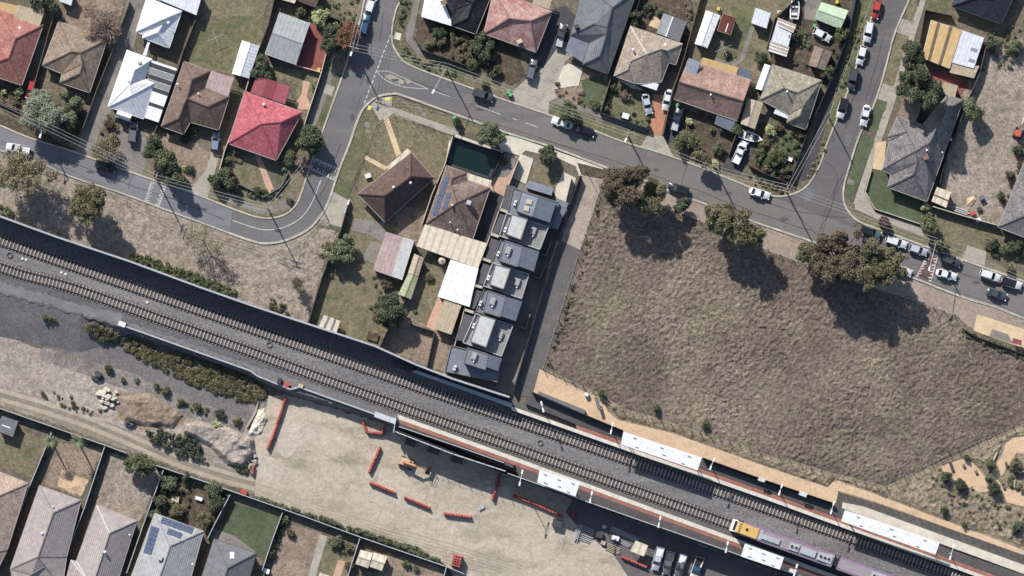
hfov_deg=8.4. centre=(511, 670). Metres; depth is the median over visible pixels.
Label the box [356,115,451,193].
fenced yard
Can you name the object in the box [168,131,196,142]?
plants
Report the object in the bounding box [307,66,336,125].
footpath
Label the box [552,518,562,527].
site bin
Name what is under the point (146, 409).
earth heap
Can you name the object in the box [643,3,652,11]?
shrub
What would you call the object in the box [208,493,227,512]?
shrub
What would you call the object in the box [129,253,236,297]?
ground cover
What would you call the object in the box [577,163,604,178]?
verge grass
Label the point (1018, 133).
mini excavator
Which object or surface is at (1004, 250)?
shrub
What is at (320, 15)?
shrub
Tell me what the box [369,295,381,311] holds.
plants
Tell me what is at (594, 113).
footpath
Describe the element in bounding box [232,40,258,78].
long shed
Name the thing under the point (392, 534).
tyre mark
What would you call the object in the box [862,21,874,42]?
parked car
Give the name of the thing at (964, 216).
paling fence
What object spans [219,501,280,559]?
lawn
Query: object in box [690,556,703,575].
parked car
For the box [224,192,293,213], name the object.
footpath
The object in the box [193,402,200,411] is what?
shrub
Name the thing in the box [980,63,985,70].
shrub
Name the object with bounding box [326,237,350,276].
plants
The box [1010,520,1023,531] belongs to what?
shrub
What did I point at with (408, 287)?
narrow shed
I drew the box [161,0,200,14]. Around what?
flat roofed wing
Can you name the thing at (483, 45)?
tree
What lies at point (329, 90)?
driveway
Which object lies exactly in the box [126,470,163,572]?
metal fence
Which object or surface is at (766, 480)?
platform fence
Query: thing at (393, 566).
back yard
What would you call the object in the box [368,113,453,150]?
tubular fence
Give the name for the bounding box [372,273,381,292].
plants
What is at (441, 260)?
water tank
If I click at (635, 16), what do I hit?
shrub
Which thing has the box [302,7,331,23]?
plants
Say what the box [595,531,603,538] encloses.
pallet box
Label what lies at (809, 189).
road patch
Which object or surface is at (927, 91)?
tree
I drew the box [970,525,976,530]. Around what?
drain cover
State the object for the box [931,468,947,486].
plants
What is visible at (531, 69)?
parked car
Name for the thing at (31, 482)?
metal fence
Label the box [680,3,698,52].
plants
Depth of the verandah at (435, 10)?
1497.18 m
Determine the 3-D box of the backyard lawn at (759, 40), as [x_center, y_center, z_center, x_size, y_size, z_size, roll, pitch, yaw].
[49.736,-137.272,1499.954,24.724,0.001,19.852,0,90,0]
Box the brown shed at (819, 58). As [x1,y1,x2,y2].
[808,46,831,69]
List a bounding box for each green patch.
[192,15,256,69]
[715,0,759,61]
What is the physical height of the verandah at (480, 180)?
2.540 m
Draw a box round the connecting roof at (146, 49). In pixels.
[143,42,149,55]
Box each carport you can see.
[551,198,568,229]
[565,36,588,62]
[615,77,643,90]
[741,99,762,128]
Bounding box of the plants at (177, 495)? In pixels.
[154,475,194,520]
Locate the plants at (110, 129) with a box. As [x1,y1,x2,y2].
[99,113,118,147]
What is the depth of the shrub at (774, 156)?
1498.12 m
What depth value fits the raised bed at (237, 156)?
1499.62 m
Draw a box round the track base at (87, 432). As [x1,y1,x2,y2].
[0,386,255,493]
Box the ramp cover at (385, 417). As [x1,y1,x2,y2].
[374,412,396,423]
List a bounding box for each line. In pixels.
[0,103,155,180]
[70,162,221,218]
[155,175,267,210]
[232,180,320,229]
[350,0,367,47]
[352,44,445,69]
[378,71,427,88]
[410,80,494,113]
[447,64,628,135]
[540,138,808,229]
[632,133,718,171]
[719,167,786,191]
[788,112,830,188]
[792,186,937,244]
[821,161,837,227]
[831,2,870,109]
[881,243,1012,290]
[936,241,1023,280]
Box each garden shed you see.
[0,416,17,436]
[356,550,372,567]
[370,552,386,570]
[932,187,950,207]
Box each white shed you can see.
[438,260,478,306]
[751,8,770,27]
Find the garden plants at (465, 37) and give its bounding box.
[423,31,495,65]
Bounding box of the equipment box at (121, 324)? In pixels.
[118,321,125,327]
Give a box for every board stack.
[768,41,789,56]
[777,18,795,31]
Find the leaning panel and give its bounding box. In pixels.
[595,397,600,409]
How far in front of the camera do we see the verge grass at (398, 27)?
1499.96 m
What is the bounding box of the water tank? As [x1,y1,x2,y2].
[438,257,445,264]
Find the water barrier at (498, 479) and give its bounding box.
[495,473,500,485]
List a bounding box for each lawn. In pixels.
[184,0,267,76]
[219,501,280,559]
[223,152,265,189]
[316,535,358,575]
[411,261,447,324]
[530,162,560,188]
[580,75,606,108]
[601,80,659,127]
[693,0,791,79]
[778,132,796,153]
[866,169,925,222]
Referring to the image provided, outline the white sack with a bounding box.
[612,535,619,540]
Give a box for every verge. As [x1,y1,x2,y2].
[0,151,337,321]
[220,168,307,216]
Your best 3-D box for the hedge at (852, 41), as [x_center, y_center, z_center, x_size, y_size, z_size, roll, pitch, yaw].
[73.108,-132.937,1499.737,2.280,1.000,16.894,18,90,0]
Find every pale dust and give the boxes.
[254,453,284,482]
[277,421,319,458]
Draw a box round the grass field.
[545,193,1023,484]
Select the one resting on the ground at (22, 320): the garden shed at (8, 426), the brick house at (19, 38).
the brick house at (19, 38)
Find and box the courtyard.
[443,179,568,394]
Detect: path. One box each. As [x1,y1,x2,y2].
[34,37,50,61]
[255,155,274,195]
[294,80,311,108]
[308,534,326,575]
[333,560,344,575]
[365,156,385,169]
[384,117,400,156]
[426,297,443,330]
[534,369,1023,554]
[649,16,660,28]
[714,26,754,66]
[800,0,858,180]
[873,141,885,170]
[991,437,1023,478]
[997,480,1023,506]
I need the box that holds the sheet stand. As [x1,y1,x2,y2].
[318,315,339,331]
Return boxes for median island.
[385,75,403,83]
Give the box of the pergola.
[144,60,176,121]
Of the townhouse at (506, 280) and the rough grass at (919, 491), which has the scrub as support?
the rough grass at (919, 491)
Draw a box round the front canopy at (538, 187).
[525,181,553,194]
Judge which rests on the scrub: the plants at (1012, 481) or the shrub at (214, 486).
the plants at (1012, 481)
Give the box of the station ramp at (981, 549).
[836,492,1023,573]
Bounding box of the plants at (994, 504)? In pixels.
[947,489,1023,534]
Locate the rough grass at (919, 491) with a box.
[604,399,1023,545]
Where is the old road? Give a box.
[0,127,231,231]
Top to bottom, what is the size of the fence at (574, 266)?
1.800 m
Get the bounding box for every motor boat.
[739,130,762,141]
[790,0,799,20]
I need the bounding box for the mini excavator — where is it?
[1012,116,1023,139]
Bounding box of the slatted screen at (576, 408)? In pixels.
[537,391,584,413]
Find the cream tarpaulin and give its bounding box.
[630,541,647,555]
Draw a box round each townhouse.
[444,345,502,381]
[455,313,513,356]
[467,289,521,323]
[476,263,528,298]
[485,238,539,273]
[492,213,548,249]
[501,185,558,228]
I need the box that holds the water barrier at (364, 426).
[362,421,367,431]
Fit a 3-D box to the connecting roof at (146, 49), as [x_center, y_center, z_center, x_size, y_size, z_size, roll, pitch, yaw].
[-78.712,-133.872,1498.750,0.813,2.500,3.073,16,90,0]
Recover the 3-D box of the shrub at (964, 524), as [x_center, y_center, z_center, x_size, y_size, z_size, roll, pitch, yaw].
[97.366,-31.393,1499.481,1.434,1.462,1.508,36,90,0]
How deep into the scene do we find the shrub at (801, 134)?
1498.83 m
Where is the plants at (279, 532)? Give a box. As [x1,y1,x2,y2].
[267,517,287,558]
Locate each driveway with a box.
[106,126,149,174]
[190,152,218,196]
[296,24,326,73]
[320,192,347,226]
[323,84,334,95]
[512,42,571,112]
[512,154,532,183]
[533,6,574,68]
[555,172,575,205]
[641,134,672,155]
[649,94,666,135]
[664,109,686,142]
[721,135,755,175]
[962,245,986,265]
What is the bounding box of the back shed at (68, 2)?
[59,0,72,5]
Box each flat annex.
[896,97,921,121]
[941,82,957,96]
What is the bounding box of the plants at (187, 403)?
[159,387,235,424]
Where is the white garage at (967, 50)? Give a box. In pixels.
[952,30,983,68]
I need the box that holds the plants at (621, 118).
[610,110,648,127]
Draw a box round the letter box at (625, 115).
[622,112,629,119]
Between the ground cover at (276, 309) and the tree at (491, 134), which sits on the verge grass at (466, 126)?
the tree at (491, 134)
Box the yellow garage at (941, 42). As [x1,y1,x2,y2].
[924,20,961,67]
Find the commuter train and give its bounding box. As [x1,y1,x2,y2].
[729,519,893,575]
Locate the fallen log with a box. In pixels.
[246,401,258,427]
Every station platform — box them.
[397,414,835,575]
[511,394,1023,575]
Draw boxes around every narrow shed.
[398,274,417,298]
[408,254,423,275]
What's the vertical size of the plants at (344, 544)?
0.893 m
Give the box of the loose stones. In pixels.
[248,454,256,465]
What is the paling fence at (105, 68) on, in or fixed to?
on the ground at (22, 320)
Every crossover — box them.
[877,83,894,101]
[896,19,914,35]
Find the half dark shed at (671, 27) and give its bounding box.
[656,13,686,41]
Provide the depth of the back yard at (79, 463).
1502.45 m
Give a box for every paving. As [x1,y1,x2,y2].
[473,190,503,242]
[490,155,517,195]
[491,154,518,177]
[555,63,582,88]
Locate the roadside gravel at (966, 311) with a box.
[602,181,1023,335]
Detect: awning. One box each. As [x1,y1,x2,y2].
[639,83,658,89]
[755,64,771,90]
[774,109,787,117]
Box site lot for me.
[251,394,776,575]
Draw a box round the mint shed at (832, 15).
[815,2,848,28]
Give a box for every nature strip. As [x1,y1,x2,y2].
[0,109,263,215]
[929,216,1023,267]
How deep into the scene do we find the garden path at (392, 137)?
1499.92 m
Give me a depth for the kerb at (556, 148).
1499.80 m
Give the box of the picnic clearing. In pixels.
[942,459,989,491]
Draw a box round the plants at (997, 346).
[961,329,1023,359]
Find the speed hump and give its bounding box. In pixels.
[916,255,938,280]
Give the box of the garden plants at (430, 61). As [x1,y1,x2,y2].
[401,45,456,76]
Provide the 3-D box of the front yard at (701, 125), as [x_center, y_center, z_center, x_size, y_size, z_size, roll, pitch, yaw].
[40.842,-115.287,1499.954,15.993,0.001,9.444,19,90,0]
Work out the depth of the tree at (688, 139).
1497.19 m
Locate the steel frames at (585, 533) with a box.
[576,525,594,542]
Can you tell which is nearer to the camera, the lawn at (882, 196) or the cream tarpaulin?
the lawn at (882, 196)
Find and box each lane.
[76,0,144,156]
[513,241,580,396]
[561,175,603,249]
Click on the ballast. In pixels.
(316, 336)
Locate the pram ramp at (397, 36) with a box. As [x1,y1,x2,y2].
[394,32,400,39]
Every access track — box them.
[0,282,121,325]
[128,323,397,421]
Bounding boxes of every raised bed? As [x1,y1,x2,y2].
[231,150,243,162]
[366,331,378,341]
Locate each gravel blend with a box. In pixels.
[38,347,247,432]
[247,397,266,425]
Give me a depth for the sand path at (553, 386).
1499.91 m
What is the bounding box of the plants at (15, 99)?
[0,89,19,104]
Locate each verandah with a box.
[421,0,451,25]
[467,173,491,186]
[714,115,735,131]
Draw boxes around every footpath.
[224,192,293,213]
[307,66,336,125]
[370,97,458,135]
[405,0,421,54]
[499,135,603,175]
[555,99,649,133]
[853,0,925,203]
[855,193,926,237]
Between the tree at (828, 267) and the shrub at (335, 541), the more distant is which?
the shrub at (335, 541)
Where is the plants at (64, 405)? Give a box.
[41,391,102,414]
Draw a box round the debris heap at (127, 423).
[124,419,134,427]
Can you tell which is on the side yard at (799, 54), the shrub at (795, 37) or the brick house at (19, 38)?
the shrub at (795, 37)
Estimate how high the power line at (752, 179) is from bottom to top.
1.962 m
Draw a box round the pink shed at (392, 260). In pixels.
[373,232,413,279]
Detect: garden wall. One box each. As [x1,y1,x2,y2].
[223,173,287,197]
[865,169,919,223]
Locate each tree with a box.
[0,145,61,194]
[19,88,67,134]
[29,0,58,12]
[42,431,58,449]
[58,91,84,128]
[67,182,107,226]
[68,434,86,451]
[82,0,122,42]
[89,134,118,161]
[123,453,155,476]
[142,133,161,158]
[154,146,175,169]
[161,156,185,186]
[183,223,222,256]
[207,166,237,193]
[250,53,272,79]
[290,274,305,295]
[295,124,325,156]
[318,241,331,260]
[319,22,341,54]
[327,234,355,264]
[334,19,360,51]
[372,291,407,329]
[469,30,494,60]
[476,120,505,148]
[538,144,556,164]
[559,100,579,123]
[599,164,650,207]
[633,176,667,213]
[673,197,689,213]
[674,130,700,150]
[689,150,711,168]
[704,201,766,247]
[795,241,810,265]
[803,229,863,286]
[854,237,908,291]
[878,216,892,231]
[895,64,945,111]
[901,40,925,72]
[920,212,938,235]
[934,238,950,253]
[963,97,984,121]
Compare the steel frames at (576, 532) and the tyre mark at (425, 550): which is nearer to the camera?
the steel frames at (576, 532)
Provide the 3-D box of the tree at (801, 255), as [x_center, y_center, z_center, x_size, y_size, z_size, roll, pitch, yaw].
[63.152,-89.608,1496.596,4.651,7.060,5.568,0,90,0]
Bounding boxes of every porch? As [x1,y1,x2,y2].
[115,111,131,121]
[386,149,410,169]
[737,67,752,78]
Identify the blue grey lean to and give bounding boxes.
[685,58,700,74]
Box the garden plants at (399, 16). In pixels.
[397,0,410,26]
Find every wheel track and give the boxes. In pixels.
[0,388,255,481]
[0,397,255,490]
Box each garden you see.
[154,472,228,530]
[747,122,805,182]
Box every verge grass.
[316,71,341,130]
[316,224,340,234]
[328,0,362,69]
[334,110,379,198]
[392,96,480,134]
[395,0,410,32]
[396,42,464,81]
[463,72,512,99]
[549,102,646,144]
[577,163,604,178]
[674,151,801,194]
[806,0,874,183]
[846,136,874,200]
[852,212,1023,279]
[866,99,886,133]
[883,33,909,85]
[906,0,919,20]
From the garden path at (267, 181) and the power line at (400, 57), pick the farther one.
the garden path at (267, 181)
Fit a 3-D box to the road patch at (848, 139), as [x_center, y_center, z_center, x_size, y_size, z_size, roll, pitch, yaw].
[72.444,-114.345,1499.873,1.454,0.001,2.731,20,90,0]
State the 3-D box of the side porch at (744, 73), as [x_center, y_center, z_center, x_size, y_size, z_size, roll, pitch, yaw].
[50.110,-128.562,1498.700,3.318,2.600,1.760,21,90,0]
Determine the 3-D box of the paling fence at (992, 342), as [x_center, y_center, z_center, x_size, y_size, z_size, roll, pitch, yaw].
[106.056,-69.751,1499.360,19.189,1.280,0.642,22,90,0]
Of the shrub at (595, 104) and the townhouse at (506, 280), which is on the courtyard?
the townhouse at (506, 280)
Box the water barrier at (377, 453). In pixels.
[374,447,380,459]
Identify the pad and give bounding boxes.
[847,179,853,184]
[973,314,1023,348]
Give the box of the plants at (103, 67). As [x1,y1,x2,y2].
[95,51,110,92]
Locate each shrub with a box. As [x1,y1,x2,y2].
[11,100,16,108]
[14,87,22,95]
[44,5,49,12]
[103,116,115,128]
[104,364,112,372]
[110,132,117,141]
[147,510,160,516]
[152,495,167,510]
[153,383,158,389]
[159,476,176,490]
[161,386,169,394]
[168,503,184,517]
[178,399,185,404]
[181,135,188,144]
[182,471,190,481]
[185,165,194,173]
[188,126,197,133]
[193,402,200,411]
[196,510,214,529]
[204,480,224,497]
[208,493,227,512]
[210,421,221,427]
[214,409,225,418]
[222,155,231,163]
[233,416,241,425]
[253,186,260,195]
[260,189,268,195]
[267,550,275,558]
[279,516,288,525]
[280,146,295,166]
[285,196,292,204]
[286,528,294,537]
[293,156,309,167]
[295,5,306,16]
[311,6,330,27]
[329,535,342,547]
[344,562,354,570]
[345,544,354,551]
[381,278,392,289]
[402,560,410,568]
[412,565,418,572]
[425,272,433,280]
[431,25,446,39]
[452,117,460,127]
[466,57,478,70]
[480,78,488,88]
[489,65,501,76]
[501,157,507,163]
[590,99,600,109]
[597,389,606,399]
[600,103,609,112]
[608,83,617,91]
[619,90,631,100]
[629,10,641,21]
[631,21,638,27]
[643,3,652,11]
[652,403,659,410]
[656,8,664,14]
[685,118,692,124]
[701,419,709,428]
[712,141,726,154]
[712,159,718,166]
[723,49,730,58]
[731,122,742,134]
[753,51,767,63]
[762,162,772,172]
[764,148,786,166]
[765,124,776,135]
[774,123,783,131]
[779,173,786,179]
[780,163,790,174]
[789,29,799,41]
[791,149,803,158]
[792,141,799,149]
[795,131,805,139]
[818,65,834,79]
[834,27,849,41]
[920,202,931,210]
[940,472,952,481]
[940,505,947,513]
[955,478,966,490]
[961,522,967,528]
[963,454,968,460]
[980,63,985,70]
[984,38,998,49]
[984,458,996,469]
[984,473,994,481]
[987,237,998,252]
[987,482,1000,494]
[996,190,1004,199]
[997,244,1009,254]
[1004,171,1014,178]
[1005,263,1013,273]
[1006,39,1023,55]
[1006,239,1022,253]
[1010,457,1022,469]
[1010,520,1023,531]
[1012,144,1023,155]
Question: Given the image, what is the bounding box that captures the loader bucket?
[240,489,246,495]
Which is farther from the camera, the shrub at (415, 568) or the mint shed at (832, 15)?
the shrub at (415, 568)
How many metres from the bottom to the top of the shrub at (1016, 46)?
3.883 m
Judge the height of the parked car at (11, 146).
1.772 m
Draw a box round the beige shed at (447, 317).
[434,300,460,333]
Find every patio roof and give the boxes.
[0,2,16,13]
[14,5,44,25]
[206,71,233,96]
[251,76,289,103]
[416,224,487,267]
[532,0,551,8]
[701,57,738,74]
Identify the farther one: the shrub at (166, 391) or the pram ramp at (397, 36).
the shrub at (166, 391)
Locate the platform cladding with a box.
[397,430,658,528]
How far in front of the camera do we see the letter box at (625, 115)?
1498.92 m
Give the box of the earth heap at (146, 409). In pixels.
[119,393,182,427]
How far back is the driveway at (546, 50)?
1499.95 m
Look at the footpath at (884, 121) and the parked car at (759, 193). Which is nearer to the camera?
the parked car at (759, 193)
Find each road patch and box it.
[57,156,67,164]
[500,112,512,120]
[635,147,647,157]
[708,181,720,190]
[802,185,814,202]
[840,212,853,223]
[843,134,852,146]
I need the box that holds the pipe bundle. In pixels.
[611,526,638,540]
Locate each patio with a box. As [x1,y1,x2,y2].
[211,528,254,551]
[928,70,967,96]
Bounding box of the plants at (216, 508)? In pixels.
[207,492,231,526]
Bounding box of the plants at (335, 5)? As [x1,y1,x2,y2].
[332,0,359,20]
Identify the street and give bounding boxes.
[229,0,993,293]
[776,0,907,226]
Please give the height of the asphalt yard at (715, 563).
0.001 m
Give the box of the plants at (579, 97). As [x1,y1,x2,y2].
[556,90,592,105]
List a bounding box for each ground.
[0,0,1023,575]
[0,337,255,473]
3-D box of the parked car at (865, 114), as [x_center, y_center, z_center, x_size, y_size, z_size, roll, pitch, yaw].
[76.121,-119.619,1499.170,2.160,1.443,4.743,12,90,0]
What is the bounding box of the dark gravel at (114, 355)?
[44,334,255,419]
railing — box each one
[439,372,507,395]
[835,491,1021,554]
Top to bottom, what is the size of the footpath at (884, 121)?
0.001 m
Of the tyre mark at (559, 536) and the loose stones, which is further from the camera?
the tyre mark at (559, 536)
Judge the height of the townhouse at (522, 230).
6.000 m
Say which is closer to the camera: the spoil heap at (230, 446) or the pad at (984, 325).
the pad at (984, 325)
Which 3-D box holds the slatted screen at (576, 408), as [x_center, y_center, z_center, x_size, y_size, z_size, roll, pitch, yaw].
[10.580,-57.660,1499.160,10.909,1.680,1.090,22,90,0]
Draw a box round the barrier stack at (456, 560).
[451,554,462,567]
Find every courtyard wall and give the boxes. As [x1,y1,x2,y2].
[464,308,474,313]
[482,258,491,263]
[490,232,499,237]
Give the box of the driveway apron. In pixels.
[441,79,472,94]
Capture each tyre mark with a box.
[256,482,522,565]
[256,486,521,570]
[256,488,522,573]
[256,490,519,575]
[256,492,508,575]
[256,494,496,575]
[257,485,522,568]
[259,488,522,571]
[259,492,517,575]
[335,458,349,494]
[537,525,561,560]
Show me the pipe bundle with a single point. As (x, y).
(624, 534)
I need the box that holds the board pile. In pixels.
[605,543,620,554]
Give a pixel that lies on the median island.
(390, 77)
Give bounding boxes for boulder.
[91,371,102,380]
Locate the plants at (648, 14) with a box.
[637,1,658,17]
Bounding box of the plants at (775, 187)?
[748,174,782,193]
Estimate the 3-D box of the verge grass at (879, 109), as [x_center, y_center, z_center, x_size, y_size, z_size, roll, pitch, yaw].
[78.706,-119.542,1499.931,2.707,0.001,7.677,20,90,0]
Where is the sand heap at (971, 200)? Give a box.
[967,196,976,205]
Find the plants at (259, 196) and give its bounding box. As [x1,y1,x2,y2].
[218,174,288,198]
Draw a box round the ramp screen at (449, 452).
[395,432,505,471]
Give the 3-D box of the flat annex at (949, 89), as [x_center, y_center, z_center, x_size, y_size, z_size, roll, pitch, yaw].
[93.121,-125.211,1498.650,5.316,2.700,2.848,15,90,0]
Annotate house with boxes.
[0,10,43,85]
[0,472,28,564]
[10,485,80,575]
[42,21,106,92]
[67,505,136,575]
[107,50,154,118]
[131,513,203,575]
[136,0,181,47]
[161,61,228,134]
[202,538,256,575]
[228,91,302,160]
[298,0,318,7]
[358,152,433,222]
[426,165,489,238]
[440,0,489,34]
[484,0,551,52]
[570,0,633,73]
[614,26,682,83]
[674,60,750,120]
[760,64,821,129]
[882,95,963,201]
[951,0,1011,23]
[998,163,1023,236]
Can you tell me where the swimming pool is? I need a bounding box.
[446,139,499,178]
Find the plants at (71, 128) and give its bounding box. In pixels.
[57,103,84,142]
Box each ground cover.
[0,204,14,218]
[86,322,266,403]
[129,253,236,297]
[268,298,288,315]
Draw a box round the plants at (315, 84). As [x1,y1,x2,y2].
[311,78,319,93]
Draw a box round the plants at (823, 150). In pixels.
[807,136,827,177]
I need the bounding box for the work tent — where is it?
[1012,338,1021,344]
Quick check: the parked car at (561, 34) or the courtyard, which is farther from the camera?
the courtyard
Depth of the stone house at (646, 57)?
1496.56 m
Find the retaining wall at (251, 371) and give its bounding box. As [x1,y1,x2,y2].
[125,326,397,423]
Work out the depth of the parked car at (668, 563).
1501.42 m
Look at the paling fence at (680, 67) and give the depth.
1498.22 m
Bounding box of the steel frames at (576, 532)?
[573,525,581,539]
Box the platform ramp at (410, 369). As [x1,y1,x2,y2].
[393,361,512,406]
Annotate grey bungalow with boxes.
[265,13,309,64]
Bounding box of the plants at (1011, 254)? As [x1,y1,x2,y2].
[984,238,1023,260]
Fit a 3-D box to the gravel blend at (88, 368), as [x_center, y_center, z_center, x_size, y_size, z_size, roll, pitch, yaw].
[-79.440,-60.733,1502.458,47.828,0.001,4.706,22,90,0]
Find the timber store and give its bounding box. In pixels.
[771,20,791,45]
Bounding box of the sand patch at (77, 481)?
[58,469,87,495]
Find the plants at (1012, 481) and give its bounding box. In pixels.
[1005,462,1023,493]
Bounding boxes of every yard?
[0,81,79,150]
[0,427,46,476]
[45,442,102,497]
[62,0,123,49]
[96,452,161,520]
[143,128,211,186]
[267,65,321,114]
[270,523,322,575]
[308,191,425,346]
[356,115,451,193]
[378,552,446,575]
[380,274,451,371]
[415,13,525,84]
[556,71,608,110]
[566,499,777,575]
[630,0,692,57]
[671,105,733,164]
[768,0,849,84]
[924,0,953,15]
[941,37,1023,228]
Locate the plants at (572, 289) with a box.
[546,201,599,367]
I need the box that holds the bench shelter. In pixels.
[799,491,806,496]
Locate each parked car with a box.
[5,142,29,154]
[25,79,36,97]
[94,159,116,172]
[128,122,138,143]
[210,132,219,151]
[359,13,370,35]
[364,0,376,13]
[472,88,494,101]
[525,59,537,80]
[551,116,572,129]
[554,23,567,47]
[573,124,595,136]
[641,93,652,114]
[651,547,664,570]
[662,89,672,110]
[662,551,674,574]
[667,182,689,195]
[670,107,683,131]
[674,553,687,575]
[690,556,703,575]
[731,140,747,164]
[748,187,770,199]
[812,27,831,42]
[836,97,848,118]
[847,68,858,89]
[855,45,867,64]
[859,104,870,126]
[860,225,881,239]
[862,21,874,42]
[871,0,881,19]
[885,235,907,248]
[901,266,912,276]
[908,243,927,256]
[935,268,957,280]
[939,253,961,267]
[979,268,1001,282]
[985,287,1007,300]
[1000,276,1022,289]
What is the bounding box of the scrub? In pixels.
[544,369,1023,549]
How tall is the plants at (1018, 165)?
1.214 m
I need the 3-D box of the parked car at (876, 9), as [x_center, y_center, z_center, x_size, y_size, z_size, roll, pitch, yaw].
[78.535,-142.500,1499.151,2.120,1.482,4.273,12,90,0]
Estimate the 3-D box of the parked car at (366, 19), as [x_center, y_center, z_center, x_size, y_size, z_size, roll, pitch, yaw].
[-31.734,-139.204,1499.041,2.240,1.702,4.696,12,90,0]
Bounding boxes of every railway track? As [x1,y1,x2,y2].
[0,235,971,575]
[0,262,837,567]
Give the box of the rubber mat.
[990,329,1012,343]
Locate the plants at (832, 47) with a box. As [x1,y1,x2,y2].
[828,27,844,67]
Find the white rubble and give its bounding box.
[249,408,266,435]
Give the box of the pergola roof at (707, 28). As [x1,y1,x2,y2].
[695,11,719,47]
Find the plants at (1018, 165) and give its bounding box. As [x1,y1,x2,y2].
[1002,151,1023,203]
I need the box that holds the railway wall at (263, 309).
[0,215,509,398]
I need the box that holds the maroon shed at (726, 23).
[717,13,735,34]
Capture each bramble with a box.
[144,427,206,460]
[232,464,251,473]
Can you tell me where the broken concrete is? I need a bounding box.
[95,387,118,409]
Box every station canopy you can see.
[537,470,578,495]
[621,431,701,469]
[741,544,783,569]
[841,510,939,554]
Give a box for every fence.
[0,408,125,452]
[14,433,51,528]
[31,11,54,92]
[69,446,104,548]
[82,1,129,130]
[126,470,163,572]
[154,13,198,132]
[156,465,255,499]
[207,495,229,538]
[219,44,259,170]
[256,499,463,573]
[258,0,273,53]
[262,513,282,570]
[303,54,325,125]
[308,205,347,322]
[348,538,359,575]
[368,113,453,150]
[399,426,503,462]
[402,246,415,282]
[411,324,434,367]
[414,37,470,67]
[422,134,453,223]
[454,137,503,154]
[454,159,518,345]
[507,473,798,575]
[513,175,580,391]
[532,392,622,430]
[544,179,602,362]
[544,368,885,486]
[599,112,649,129]
[600,76,611,111]
[610,0,639,74]
[663,0,699,133]
[663,207,962,328]
[703,458,832,502]
[749,166,790,183]
[767,0,794,46]
[790,0,855,180]
[886,421,1023,486]
[918,9,925,42]
[926,9,951,15]
[932,206,997,225]
[938,104,963,186]
[955,36,988,137]
[963,329,1023,354]
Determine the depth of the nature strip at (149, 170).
1499.96 m
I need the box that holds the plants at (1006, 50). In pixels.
[986,19,1023,68]
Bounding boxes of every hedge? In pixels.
[255,496,440,566]
[755,139,767,161]
[835,17,863,89]
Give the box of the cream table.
[171,496,178,502]
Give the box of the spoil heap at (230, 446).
[185,421,254,467]
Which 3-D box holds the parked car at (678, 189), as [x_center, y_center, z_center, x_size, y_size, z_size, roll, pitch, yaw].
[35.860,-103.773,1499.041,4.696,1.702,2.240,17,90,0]
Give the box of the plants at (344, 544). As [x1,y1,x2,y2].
[327,538,351,553]
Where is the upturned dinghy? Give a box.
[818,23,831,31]
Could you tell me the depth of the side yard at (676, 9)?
1499.95 m
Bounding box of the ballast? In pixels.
[0,218,928,575]
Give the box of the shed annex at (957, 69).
[950,63,978,77]
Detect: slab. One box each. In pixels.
[352,218,385,241]
[363,241,381,263]
[395,205,425,241]
[804,0,820,20]
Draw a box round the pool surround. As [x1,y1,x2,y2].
[445,134,502,179]
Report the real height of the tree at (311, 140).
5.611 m
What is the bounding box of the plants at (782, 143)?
[754,130,805,178]
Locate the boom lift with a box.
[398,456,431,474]
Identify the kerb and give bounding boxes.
[0,0,364,218]
[0,150,229,233]
[229,92,1023,318]
[391,2,871,196]
[842,0,1023,281]
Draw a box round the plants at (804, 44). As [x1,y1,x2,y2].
[794,31,810,65]

